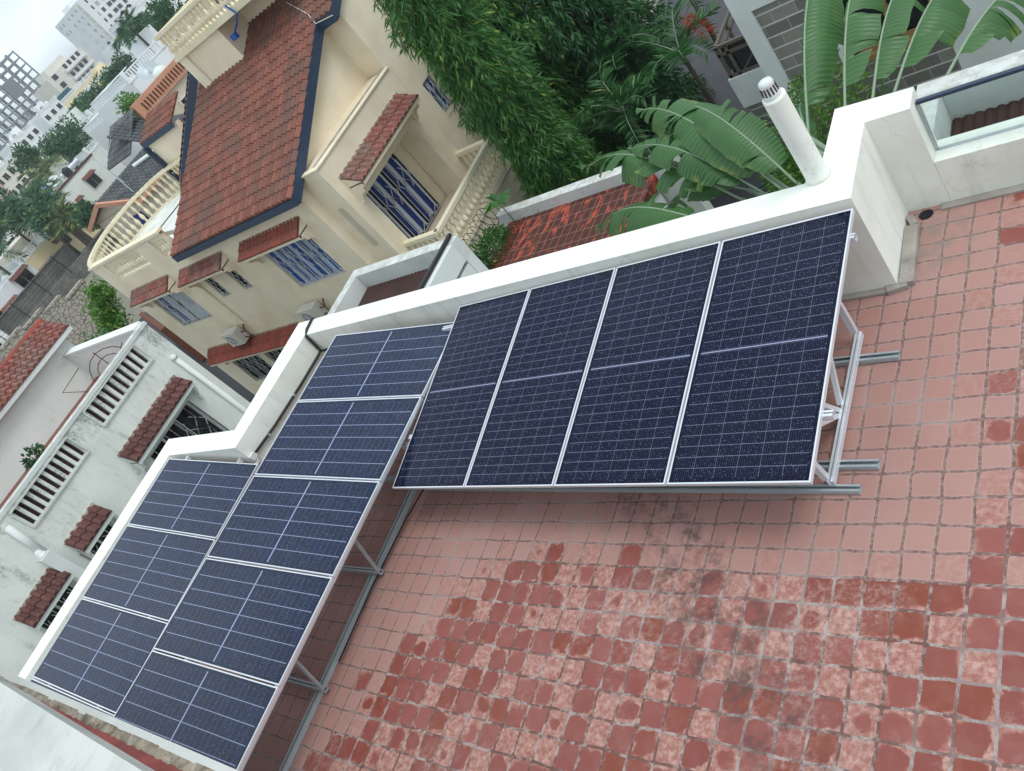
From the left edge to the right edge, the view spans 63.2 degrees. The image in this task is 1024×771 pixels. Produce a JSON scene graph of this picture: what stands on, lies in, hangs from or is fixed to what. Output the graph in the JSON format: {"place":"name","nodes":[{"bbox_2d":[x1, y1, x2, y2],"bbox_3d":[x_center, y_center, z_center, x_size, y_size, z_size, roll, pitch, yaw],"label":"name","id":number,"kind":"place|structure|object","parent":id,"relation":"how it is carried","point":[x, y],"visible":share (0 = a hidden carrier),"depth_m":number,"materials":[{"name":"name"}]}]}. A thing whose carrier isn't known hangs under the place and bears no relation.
{"place":"outdoors","nodes":[
{"label":"outdoors","id":0,"kind":"place"},
{"bbox_2d":[0,120,48,180],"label":"house","id":1,"kind":"structure","parent":0,"point":[31,134],"depth_m":201.76,"materials":[{"name":"white paint"}]},
{"bbox_2d":[0,152,54,197],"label":"house","id":2,"kind":"structure","parent":0,"point":[8,179],"depth_m":167.62,"materials":[{"name":"white paint"}]},
{"bbox_2d":[0,0,77,145],"label":"sky","id":3,"kind":"structure","parent":0,"point":[27,27],"materials":[{"name":"white"}]},
{"bbox_2d":[0,243,78,335],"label":"boundary wall","id":4,"kind":"structure","parent":0,"point":[65,255],"depth_m":81.16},
{"bbox_2d":[27,95,68,136],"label":"house","id":5,"kind":"structure","parent":0,"point":[47,114],"depth_m":210.80,"materials":[{"name":"white paint"}]},
{"bbox_2d":[21,229,115,326],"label":"boundary wall","id":6,"kind":"structure","parent":0,"point":[68,280],"depth_m":74.78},
{"bbox_2d":[55,0,135,65],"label":"apartment tower","id":7,"kind":"structure","parent":0,"point":[85,25],"depth_m":339.15,"materials":[{"name":"white concrete"}]},
{"bbox_2d":[76,56,119,101],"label":"house","id":8,"kind":"structure","parent":0,"point":[99,66],"depth_m":187.01,"materials":[{"name":"white paint"}]},
{"bbox_2d":[0,669,237,770],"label":"roof","id":9,"kind":"structure","parent":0,"point":[43,728],"depth_m":2.64,"materials":[{"name":"concrete"}]},
{"bbox_2d":[101,39,139,64],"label":"house","id":10,"kind":"structure","parent":0,"point":[107,53],"depth_m":210.21,"materials":[{"name":"white paint"}]},
{"bbox_2d":[137,61,157,79],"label":"satellite dish","id":11,"kind":"object","parent":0,"point":[145,69],"visible":0.78,"depth_m":73.53,"materials":[{"name":"metal"}]},
{"bbox_2d":[108,0,187,50],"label":"house","id":12,"kind":"structure","parent":0,"point":[139,4],"depth_m":126.44,"materials":[{"name":"white paint"}]},
{"bbox_2d":[138,311,254,402],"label":"alley paving","id":13,"kind":"structure","parent":0,"point":[232,383],"depth_m":36.17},
{"bbox_2d":[139,311,205,360],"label":"boundary wall","id":14,"kind":"structure","parent":13,"relation":"on","point":[171,335],"depth_m":38.19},
{"bbox_2d":[87,0,582,394],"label":"cream house","id":15,"kind":"structure","parent":13,"relation":"on","point":[308,151],"depth_m":22.17,"materials":[{"name":"paint"}]},
{"bbox_2d":[153,292,211,325],"bbox_3d":[-10.759,-2.587,27.181,2.100,1.430,0.097,-8,48,43],"label":"window","id":16,"kind":"structure","parent":15,"relation":"in","point":[180,305],"depth_m":27.27,"materials":[{"name":"glass"}]},
{"bbox_2d":[221,324,253,346],"bbox_3d":[-8.761,-1.573,26.803,0.971,0.710,0.434,-8,48,43],"label":"air conditioner","id":17,"kind":"object","parent":15,"relation":"attached to","point":[235,336],"visible":1,"depth_m":26.61,"materials":[{"name":"white paint"}]},
{"bbox_2d":[227,271,251,287],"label":"window","id":18,"kind":"structure","parent":15,"relation":"in","point":[234,274],"depth_m":24.31,"materials":[{"name":"glass"}]},
{"bbox_2d":[232,355,271,379],"bbox_3d":[-8.898,-0.710,28.904,1.800,1.380,0.097,-8,48,43],"label":"window","id":19,"kind":"structure","parent":15,"relation":"in","point":[255,365],"depth_m":29.10,"materials":[{"name":"grey metal"}]},
{"bbox_2d":[266,238,345,286],"bbox_3d":[-5.510,-3.328,22.220,2.180,1.430,0.097,-8,48,43],"label":"window","id":20,"kind":"structure","parent":15,"relation":"in","point":[304,260],"depth_m":22.27,"materials":[{"name":"blue glass"}]},
{"bbox_2d":[296,298,328,320],"bbox_3d":[-5.530,-2.055,23.708,0.971,0.710,0.434,-8,48,43],"label":"air conditioner","id":21,"kind":"object","parent":15,"relation":"attached to","point":[310,310],"visible":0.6,"depth_m":23.47,"materials":[{"name":"white paint"}]},
{"bbox_2d":[366,153,440,246],"bbox_3d":[-3.019,-4.784,21.941,0.102,2.200,2.150,-8,48,43],"label":"window","id":22,"kind":"structure","parent":15,"relation":"in","point":[395,191],"depth_m":22.12,"materials":[{"name":"glass"}]},
{"bbox_2d":[422,75,451,111],"bbox_3d":[-2.047,-7.895,22.579,0.067,1.000,0.480,-8,48,43],"label":"window","id":23,"kind":"structure","parent":15,"relation":"in","point":[429,83],"depth_m":22.58,"materials":[{"name":"glass"}]},
{"bbox_2d":[54,0,657,324],"bbox_3d":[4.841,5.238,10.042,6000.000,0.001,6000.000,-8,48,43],"label":"ground","id":24,"kind":"structure","parent":0,"point":[125,300],"depth_m":58.20,"materials":[{"name":"soil"}]},
{"bbox_2d":[0,187,27,237],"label":"broadleaf tree","id":25,"kind":"object","parent":24,"relation":"on","point":[3,206],"visible":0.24,"depth_m":91.46,"materials":[{"name":"green plant"}]},
{"bbox_2d":[0,234,28,280],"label":"coconut palm","id":26,"kind":"object","parent":24,"relation":"on","point":[2,269],"visible":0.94,"depth_m":82.03,"materials":[{"name":"green plant"}]},
{"bbox_2d":[0,203,36,251],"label":"coconut palm","id":27,"kind":"object","parent":24,"relation":"on","point":[10,227],"visible":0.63,"depth_m":83.98,"materials":[{"name":"green plant"}]},
{"bbox_2d":[0,261,38,315],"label":"white villa","id":28,"kind":"object","parent":24,"relation":"on","point":[13,285],"visible":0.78,"depth_m":82.07,"materials":[{"name":"paint"}]},
{"bbox_2d":[13,268,34,288],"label":"window","id":29,"kind":"structure","parent":28,"relation":"in","point":[25,277],"depth_m":82.58,"materials":[{"name":"grey glass"}]},
{"bbox_2d":[0,50,41,162],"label":"concrete frame","id":30,"kind":"object","parent":24,"relation":"on","point":[12,88],"visible":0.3,"depth_m":366.41,"materials":[{"name":"grey concrete"}]},
{"bbox_2d":[6,141,42,175],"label":"broadleaf tree","id":31,"kind":"object","parent":24,"relation":"on","point":[25,156],"visible":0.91,"depth_m":125.34,"materials":[{"name":"green plant"}]},
{"bbox_2d":[1,178,62,228],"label":"coconut palm","id":32,"kind":"object","parent":24,"relation":"on","point":[29,189],"visible":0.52,"depth_m":89.91,"materials":[{"name":"green plant"}]},
{"bbox_2d":[5,195,80,255],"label":"coconut palm","id":33,"kind":"object","parent":24,"relation":"on","point":[26,221],"visible":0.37,"depth_m":82.56,"materials":[{"name":"green plant"}]},
{"bbox_2d":[16,148,81,189],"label":"coconut palm","id":34,"kind":"object","parent":24,"relation":"on","point":[40,171],"visible":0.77,"depth_m":99.13,"materials":[{"name":"green plant"}]},
{"bbox_2d":[0,196,100,276],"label":"yellow house","id":35,"kind":"structure","parent":24,"relation":"on","point":[39,257],"depth_m":86.55,"materials":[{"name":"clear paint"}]},
{"bbox_2d":[22,176,83,235],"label":"coconut palm","id":36,"kind":"object","parent":24,"relation":"on","point":[48,188],"visible":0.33,"depth_m":83.11,"materials":[{"name":"green plant"}]},
{"bbox_2d":[22,189,90,245],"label":"broadleaf tree","id":37,"kind":"object","parent":24,"relation":"on","point":[37,219],"visible":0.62,"depth_m":78.41,"materials":[{"name":"green plant"}]},
{"bbox_2d":[0,278,121,363],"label":"stone wall","id":38,"kind":"structure","parent":24,"relation":"on","point":[67,309],"depth_m":54.63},
{"bbox_2d":[0,256,71,344],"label":"razor wire","id":39,"kind":"object","parent":38,"relation":"on","point":[30,295],"visible":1,"depth_m":53.39,"materials":[{"name":"black metal"}]},
{"bbox_2d":[33,47,96,103],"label":"apartment building","id":40,"kind":"structure","parent":24,"relation":"on","point":[58,75],"depth_m":280.35,"materials":[{"name":"white concrete"}]},
{"bbox_2d":[37,113,92,163],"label":"broadleaf tree","id":41,"kind":"object","parent":24,"relation":"on","point":[66,142],"visible":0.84,"depth_m":108.48,"materials":[{"name":"green plant"}]},
{"bbox_2d":[41,192,92,241],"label":"coconut palm","id":42,"kind":"object","parent":24,"relation":"on","point":[61,210],"visible":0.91,"depth_m":77.75,"materials":[{"name":"green plant"}]},
{"bbox_2d":[60,106,98,126],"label":"white villa","id":43,"kind":"object","parent":24,"relation":"on","point":[79,115],"visible":0.09,"depth_m":118.81,"materials":[{"name":"paint"}]},
{"bbox_2d":[60,61,99,107],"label":"arcade block","id":44,"kind":"structure","parent":24,"relation":"on","point":[76,91],"depth_m":221.01,"materials":[{"name":"beige concrete"}]},
{"bbox_2d":[44,153,117,209],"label":"white villa","id":45,"kind":"object","parent":24,"relation":"on","point":[89,178],"visible":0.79,"depth_m":98.47,"materials":[{"name":"paint"}]},
{"bbox_2d":[85,173,102,188],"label":"window","id":46,"kind":"structure","parent":45,"relation":"in","point":[94,180],"depth_m":98.74,"materials":[{"name":"grey glass"}]},
{"bbox_2d":[77,83,108,112],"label":"broadleaf tree","id":47,"kind":"object","parent":24,"relation":"on","point":[90,95],"visible":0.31,"depth_m":118.78,"materials":[{"name":"green plant"}]},
{"bbox_2d":[69,199,118,242],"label":"broadleaf tree","id":48,"kind":"object","parent":24,"relation":"on","point":[82,212],"visible":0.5,"depth_m":73.17,"materials":[{"name":"green plant"}]},
{"bbox_2d":[71,130,125,175],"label":"white villa","id":49,"kind":"object","parent":24,"relation":"on","point":[102,157],"visible":0.2,"depth_m":105.88,"materials":[{"name":"paint"}]},
{"bbox_2d":[74,274,134,335],"bbox_3d":[-16.237,-2.855,33.641,2.053,3.329,3.077,-8,48,43],"label":"hedge","id":50,"kind":"object","parent":24,"relation":"on","point":[109,314],"visible":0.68,"depth_m":33.27,"materials":[{"name":"green plant"}]},
{"bbox_2d":[90,65,118,90],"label":"broadleaf tree","id":51,"kind":"object","parent":24,"relation":"on","point":[106,75],"visible":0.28,"depth_m":126.77,"materials":[{"name":"green plant"}]},
{"bbox_2d":[82,112,140,166],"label":"white villa","id":52,"kind":"object","parent":24,"relation":"on","point":[99,122],"visible":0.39,"depth_m":93.12,"materials":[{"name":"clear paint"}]},
{"bbox_2d":[110,51,136,77],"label":"broadleaf tree","id":53,"kind":"object","parent":24,"relation":"on","point":[121,63],"visible":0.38,"depth_m":127.66,"materials":[{"name":"green plant"}]},
{"bbox_2d":[0,318,249,675],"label":"white house","id":54,"kind":"structure","parent":24,"relation":"on","point":[65,498],"depth_m":17.48,"materials":[{"name":"paint"}]},
{"bbox_2d":[19,442,47,470],"bbox_3d":[-10.814,1.654,18.960,0.666,0.783,0.796,-8,48,43],"label":"potted bush","id":55,"kind":"object","parent":54,"relation":"on","point":[26,461],"visible":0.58,"depth_m":18.85,"materials":[{"name":"green plant"}]},
{"bbox_2d":[41,584,74,629],"bbox_3d":[-8.642,4.591,16.541,0.107,1.220,0.950,-8,48,43],"label":"window","id":56,"kind":"structure","parent":54,"relation":"in","point":[63,598],"depth_m":16.33,"materials":[{"name":"grey paint"}]},
{"bbox_2d":[62,342,121,392],"bbox_3d":[-9.086,-0.223,18.705,1.780,1.170,0.301,-40,33,8],"label":"dish frame","id":57,"kind":"object","parent":54,"relation":"on","point":[97,367],"visible":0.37,"depth_m":18.48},
{"bbox_2d":[80,522,113,560],"bbox_3d":[-8.160,3.436,17.224,0.107,1.280,0.840,-8,48,43],"label":"window","id":58,"kind":"structure","parent":54,"relation":"in","point":[99,542],"depth_m":17.04,"materials":[{"name":"grey paint"}]},
{"bbox_2d":[149,402,226,460],"bbox_3d":[-7.135,1.359,18.617,0.107,1.420,1.500,-8,48,43],"label":"window","id":59,"kind":"structure","parent":54,"relation":"in","point":[178,418],"depth_m":18.64,"materials":[{"name":"grey paint"}]},
{"bbox_2d":[112,90,140,118],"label":"broadleaf tree","id":60,"kind":"object","parent":24,"relation":"on","point":[125,106],"visible":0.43,"depth_m":69.22,"materials":[{"name":"green plant"}]},
{"bbox_2d":[110,6,157,56],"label":"coconut palm","id":61,"kind":"object","parent":24,"relation":"on","point":[125,33],"visible":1,"depth_m":79.98,"materials":[{"name":"green plant"}]},
{"bbox_2d":[90,24,182,149],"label":"white villa","id":62,"kind":"object","parent":24,"relation":"on","point":[141,51],"visible":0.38,"depth_m":78.41,"materials":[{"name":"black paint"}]},
{"bbox_2d":[87,0,211,244],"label":"beige house","id":63,"kind":"structure","parent":24,"relation":"on","point":[140,171],"depth_m":42.66,"materials":[{"name":"paint"}]},
{"bbox_2d":[143,0,183,31],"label":"broadleaf tree","id":64,"kind":"object","parent":24,"relation":"on","point":[165,14],"visible":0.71,"depth_m":84.56,"materials":[{"name":"green plant"}]},
{"bbox_2d":[327,235,488,314],"bbox_3d":[-0.038,0.715,14.275,2.540,6.700,1.953,-8,48,43],"label":"light well frame","id":65,"kind":"object","parent":24,"relation":"on","point":[400,274],"visible":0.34,"depth_m":12.85,"materials":[{"name":"grey paint"}]},
{"bbox_2d":[417,233,451,289],"bbox_3d":[-1.230,-1.464,11.697,0.050,0.050,1.860,-8,48,43],"label":"gutter pipe","id":66,"kind":"object","parent":65,"relation":"on","point":[435,261],"visible":0.64,"depth_m":11.86,"materials":[{"name":"black metal"}]},
{"bbox_2d":[18,65,1023,706],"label":"terrace building","id":67,"kind":"structure","parent":24,"relation":"on","point":[892,159],"depth_m":6.83,"materials":[{"name":"white paint"}]},
{"bbox_2d":[248,317,327,463],"bbox_3d":[-2.782,0.002,10.879,0.781,0.415,2.249,-8,48,43],"label":"cable conduit","id":68,"kind":"object","parent":67,"relation":"attached to","point":[253,456],"visible":0.73,"depth_m":11.10,"materials":[{"name":"plastic"}]},
{"bbox_2d":[102,192,1023,770],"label":"terrace floor","id":69,"kind":"structure","parent":67,"relation":"on","point":[876,624],"depth_m":6.04,"materials":[{"name":"tile"}]},
{"bbox_2d":[48,456,243,713],"bbox_3d":[-4.487,2.880,10.267,1.275,0.966,4.241,-8,48,43],"label":"panel stand","id":70,"kind":"object","parent":69,"relation":"on","point":[240,460],"visible":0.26,"depth_m":10.69,"materials":[{"name":"metal"}]},
{"bbox_2d":[30,678,113,716],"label":"solar panel","id":71,"kind":"object","parent":70,"relation":"on","point":[64,694],"visible":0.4,"depth_m":9.55,"materials":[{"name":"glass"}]},
{"bbox_2d":[33,598,167,712],"bbox_3d":[-4.850,3.121,9.773,2.058,0.037,1.024,-2,54,38],"label":"solar panel","id":72,"kind":"object","parent":70,"relation":"on","point":[98,654],"visible":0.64,"depth_m":9.71,"materials":[{"name":"glass"}]},
{"bbox_2d":[83,525,215,621],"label":"solar panel","id":73,"kind":"object","parent":70,"relation":"on","point":[148,572],"visible":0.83,"depth_m":10.19,"materials":[{"name":"glass"}]},
{"bbox_2d":[128,459,259,538],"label":"solar panel","id":74,"kind":"object","parent":70,"relation":"on","point":[199,498],"visible":0.91,"depth_m":10.67,"materials":[{"name":"glass"}]},
{"bbox_2d":[184,384,430,770],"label":"panel stand","id":75,"kind":"object","parent":69,"relation":"on","point":[374,572],"visible":0.26,"depth_m":8.30,"materials":[{"name":"metal"}]},
{"bbox_2d":[114,650,279,770],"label":"solar panel","id":76,"kind":"object","parent":75,"relation":"on","point":[220,716],"visible":0.78,"depth_m":7.63,"materials":[{"name":"glass"}]},
{"bbox_2d":[153,558,333,686],"bbox_3d":[-2.674,2.258,8.176,2.074,0.038,1.032,-3,51,38],"label":"solar panel","id":77,"kind":"object","parent":75,"relation":"on","point":[252,621],"visible":1,"depth_m":8.07,"materials":[{"name":"glass"}]},
{"bbox_2d":[207,476,380,576],"bbox_3d":[-2.313,1.419,8.695,2.074,0.038,1.032,-3,51,38],"label":"solar panel","id":78,"kind":"object","parent":75,"relation":"on","point":[309,525],"visible":1,"depth_m":8.60,"materials":[{"name":"glass"}]},
{"bbox_2d":[255,397,422,481],"bbox_3d":[-1.952,0.581,9.215,2.074,0.038,1.032,-3,51,38],"label":"solar panel","id":79,"kind":"object","parent":75,"relation":"on","point":[359,439],"visible":1,"depth_m":9.12,"materials":[{"name":"glass"}]},
{"bbox_2d":[298,322,453,401],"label":"solar panel","id":80,"kind":"object","parent":75,"relation":"on","point":[396,363],"visible":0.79,"depth_m":9.66,"materials":[{"name":"glass"}]},
{"bbox_2d":[401,233,900,494],"bbox_3d":[0.760,0.004,7.615,5.002,0.904,2.116,-8,48,43],"label":"panel stand","id":81,"kind":"object","parent":69,"relation":"on","point":[834,465],"visible":0.28,"depth_m":6.27,"materials":[{"name":"metal"}]},
{"bbox_2d":[392,289,529,488],"bbox_3d":[-0.504,0.033,8.471,1.094,0.038,2.199,-8,56,45],"label":"solar panel","id":82,"kind":"object","parent":81,"relation":"on","point":[442,447],"visible":1,"depth_m":8.41,"materials":[{"name":"glass"}]},
{"bbox_2d":[465,268,615,488],"bbox_3d":[0.273,-0.074,7.680,1.094,0.038,2.199,-8,56,45],"label":"solar panel","id":83,"kind":"object","parent":81,"relation":"on","point":[524,436],"visible":1,"depth_m":7.62,"materials":[{"name":"glass"}]},
{"bbox_2d":[554,241,721,487],"bbox_3d":[1.050,-0.180,6.888,1.094,0.036,2.199,-8,56,45],"label":"solar panel","id":84,"kind":"object","parent":81,"relation":"on","point":[625,425],"visible":1,"depth_m":6.82,"materials":[{"name":"glass"}]},
{"bbox_2d":[667,208,854,485],"bbox_3d":[1.828,-0.287,6.097,1.094,0.037,2.199,-8,56,45],"label":"solar panel","id":85,"kind":"object","parent":81,"relation":"on","point":[753,411],"visible":1,"depth_m":6.02,"materials":[{"name":"glass"}]},
{"bbox_2d":[758,76,830,185],"bbox_3d":[2.123,-1.929,6.299,0.210,0.970,0.210,-8,48,43],"label":"vent pipe","id":86,"kind":"object","parent":67,"relation":"on","point":[793,132],"visible":1,"depth_m":6.23,"materials":[{"name":"white paint"}]},
{"bbox_2d":[916,49,1023,97],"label":"coping","id":87,"kind":"object","parent":67,"relation":"on","point":[982,70],"depth_m":6.96,"materials":[{"name":"grey paint"}]},
{"bbox_2d":[580,94,801,234],"bbox_3d":[3.811,-1.285,12.579,2.008,6.271,5.638,-50,33,-7],"label":"banana plant","id":88,"kind":"object","parent":24,"relation":"on","point":[712,143],"visible":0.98,"depth_m":10.91,"materials":[{"name":"green plant"}]},
{"bbox_2d":[794,0,1023,157],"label":"banana plant","id":89,"kind":"object","parent":24,"relation":"on","point":[826,31],"visible":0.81,"depth_m":8.77,"materials":[{"name":"green plant"}]},
{"bbox_2d":[631,0,805,207],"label":"yard paving","id":90,"kind":"structure","parent":0,"point":[715,74],"depth_m":25.02,"materials":[{"name":"concrete"}]},
{"bbox_2d":[372,0,607,199],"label":"mast tree","id":91,"kind":"object","parent":90,"relation":"on","point":[549,139],"visible":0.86,"depth_m":19.32,"materials":[{"name":"green plant"}]},
{"bbox_2d":[410,0,638,192],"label":"mast tree","id":92,"kind":"object","parent":90,"relation":"on","point":[559,84],"visible":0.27,"depth_m":22.13,"materials":[{"name":"green plant"}]},
{"bbox_2d":[541,109,619,169],"bbox_3d":[2.225,-5.950,22.642,2.902,2.936,2.816,-44,32,2],"label":"areca palm","id":93,"kind":"object","parent":90,"relation":"on","point":[588,128],"visible":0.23,"depth_m":21.65,"materials":[{"name":"green plant"}]},
{"bbox_2d":[488,155,713,269],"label":"mossy terrace","id":94,"kind":"structure","parent":90,"relation":"on","point":[566,217],"depth_m":16.72,"materials":[{"name":"red tile"}]},
{"bbox_2d":[462,202,500,254],"bbox_3d":[-0.930,-2.836,17.997,0.617,0.617,2.855,-8,48,43],"label":"razor wire","id":95,"kind":"object","parent":94,"relation":"on","point":[476,214],"visible":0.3,"depth_m":18.34,"materials":[{"name":"black metal"}]},
{"bbox_2d":[470,223,510,268],"bbox_3d":[-0.418,-2.856,17.855,0.841,0.968,1.613,-8,48,43],"label":"creeper","id":96,"kind":"object","parent":94,"relation":"on","point":[490,241],"visible":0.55,"depth_m":17.78,"materials":[{"name":"green plant"}]},
{"bbox_2d":[483,189,513,220],"bbox_3d":[-0.098,-3.758,18.130,0.903,0.954,0.759,-8,48,43],"label":"sapling","id":97,"kind":"object","parent":94,"relation":"on","point":[503,197],"visible":0.93,"depth_m":17.89,"materials":[{"name":"green plant"}]},
{"bbox_2d":[490,0,714,149],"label":"mast tree","id":98,"kind":"object","parent":90,"relation":"on","point":[598,12],"visible":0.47,"depth_m":22.30,"materials":[{"name":"green plant"}]},
{"bbox_2d":[574,67,663,150],"bbox_3d":[3.209,-6.514,21.568,2.704,3.572,3.070,-8,48,43],"label":"areca palm","id":99,"kind":"object","parent":90,"relation":"on","point":[616,103],"visible":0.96,"depth_m":20.76,"materials":[{"name":"green plant"}]},
{"bbox_2d":[563,0,693,138],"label":"areca palm","id":100,"kind":"object","parent":90,"relation":"on","point":[616,53],"visible":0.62,"depth_m":21.77,"materials":[{"name":"green plant"}]},
{"bbox_2d":[617,121,682,156],"bbox_3d":[3.854,-5.312,20.583,2.364,2.429,2.598,-39,33,10],"label":"areca palm","id":101,"kind":"object","parent":90,"relation":"on","point":[666,129],"visible":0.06,"depth_m":20.38,"materials":[{"name":"green plant"}]},
{"bbox_2d":[618,0,720,104],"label":"areca palm","id":102,"kind":"object","parent":90,"relation":"on","point":[685,47],"visible":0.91,"depth_m":21.00,"materials":[{"name":"green plant"}]},
{"bbox_2d":[677,11,718,42],"bbox_3d":[4.585,-8.913,20.690,0.708,0.583,1.397,-41,33,6],"label":"red frond","id":103,"kind":"object","parent":102,"relation":"attached to","point":[709,28],"visible":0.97,"depth_m":20.50,"materials":[{"name":"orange plant"}]},
{"bbox_2d":[616,0,730,69],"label":"areca palm","id":104,"kind":"object","parent":90,"relation":"on","point":[694,5],"visible":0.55,"depth_m":21.95,"materials":[{"name":"green plant"}]},
{"bbox_2d":[755,143,804,192],"bbox_3d":[6.293,-4.625,18.149,1.980,1.736,1.786,-24,38,30],"label":"hedge bush","id":105,"kind":"object","parent":90,"relation":"on","point":[768,181],"visible":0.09,"depth_m":18.28,"materials":[{"name":"green plant"}]},
{"bbox_2d":[762,48,892,191],"bbox_3d":[5.834,-3.916,14.832,2.577,4.543,2.350,-26,37,27],"label":"hedge bush","id":106,"kind":"object","parent":90,"relation":"on","point":[820,112],"visible":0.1,"depth_m":14.22,"materials":[{"name":"green plant"}]},
{"bbox_2d":[713,0,1023,165],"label":"block house","id":107,"kind":"structure","parent":90,"relation":"on","point":[767,42],"depth_m":14.31,"materials":[{"name":"grey paint"}]},
{"bbox_2d":[843,0,929,54],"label":"window","id":108,"kind":"structure","parent":107,"relation":"in","point":[916,14],"depth_m":13.53,"materials":[{"name":"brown wood"}]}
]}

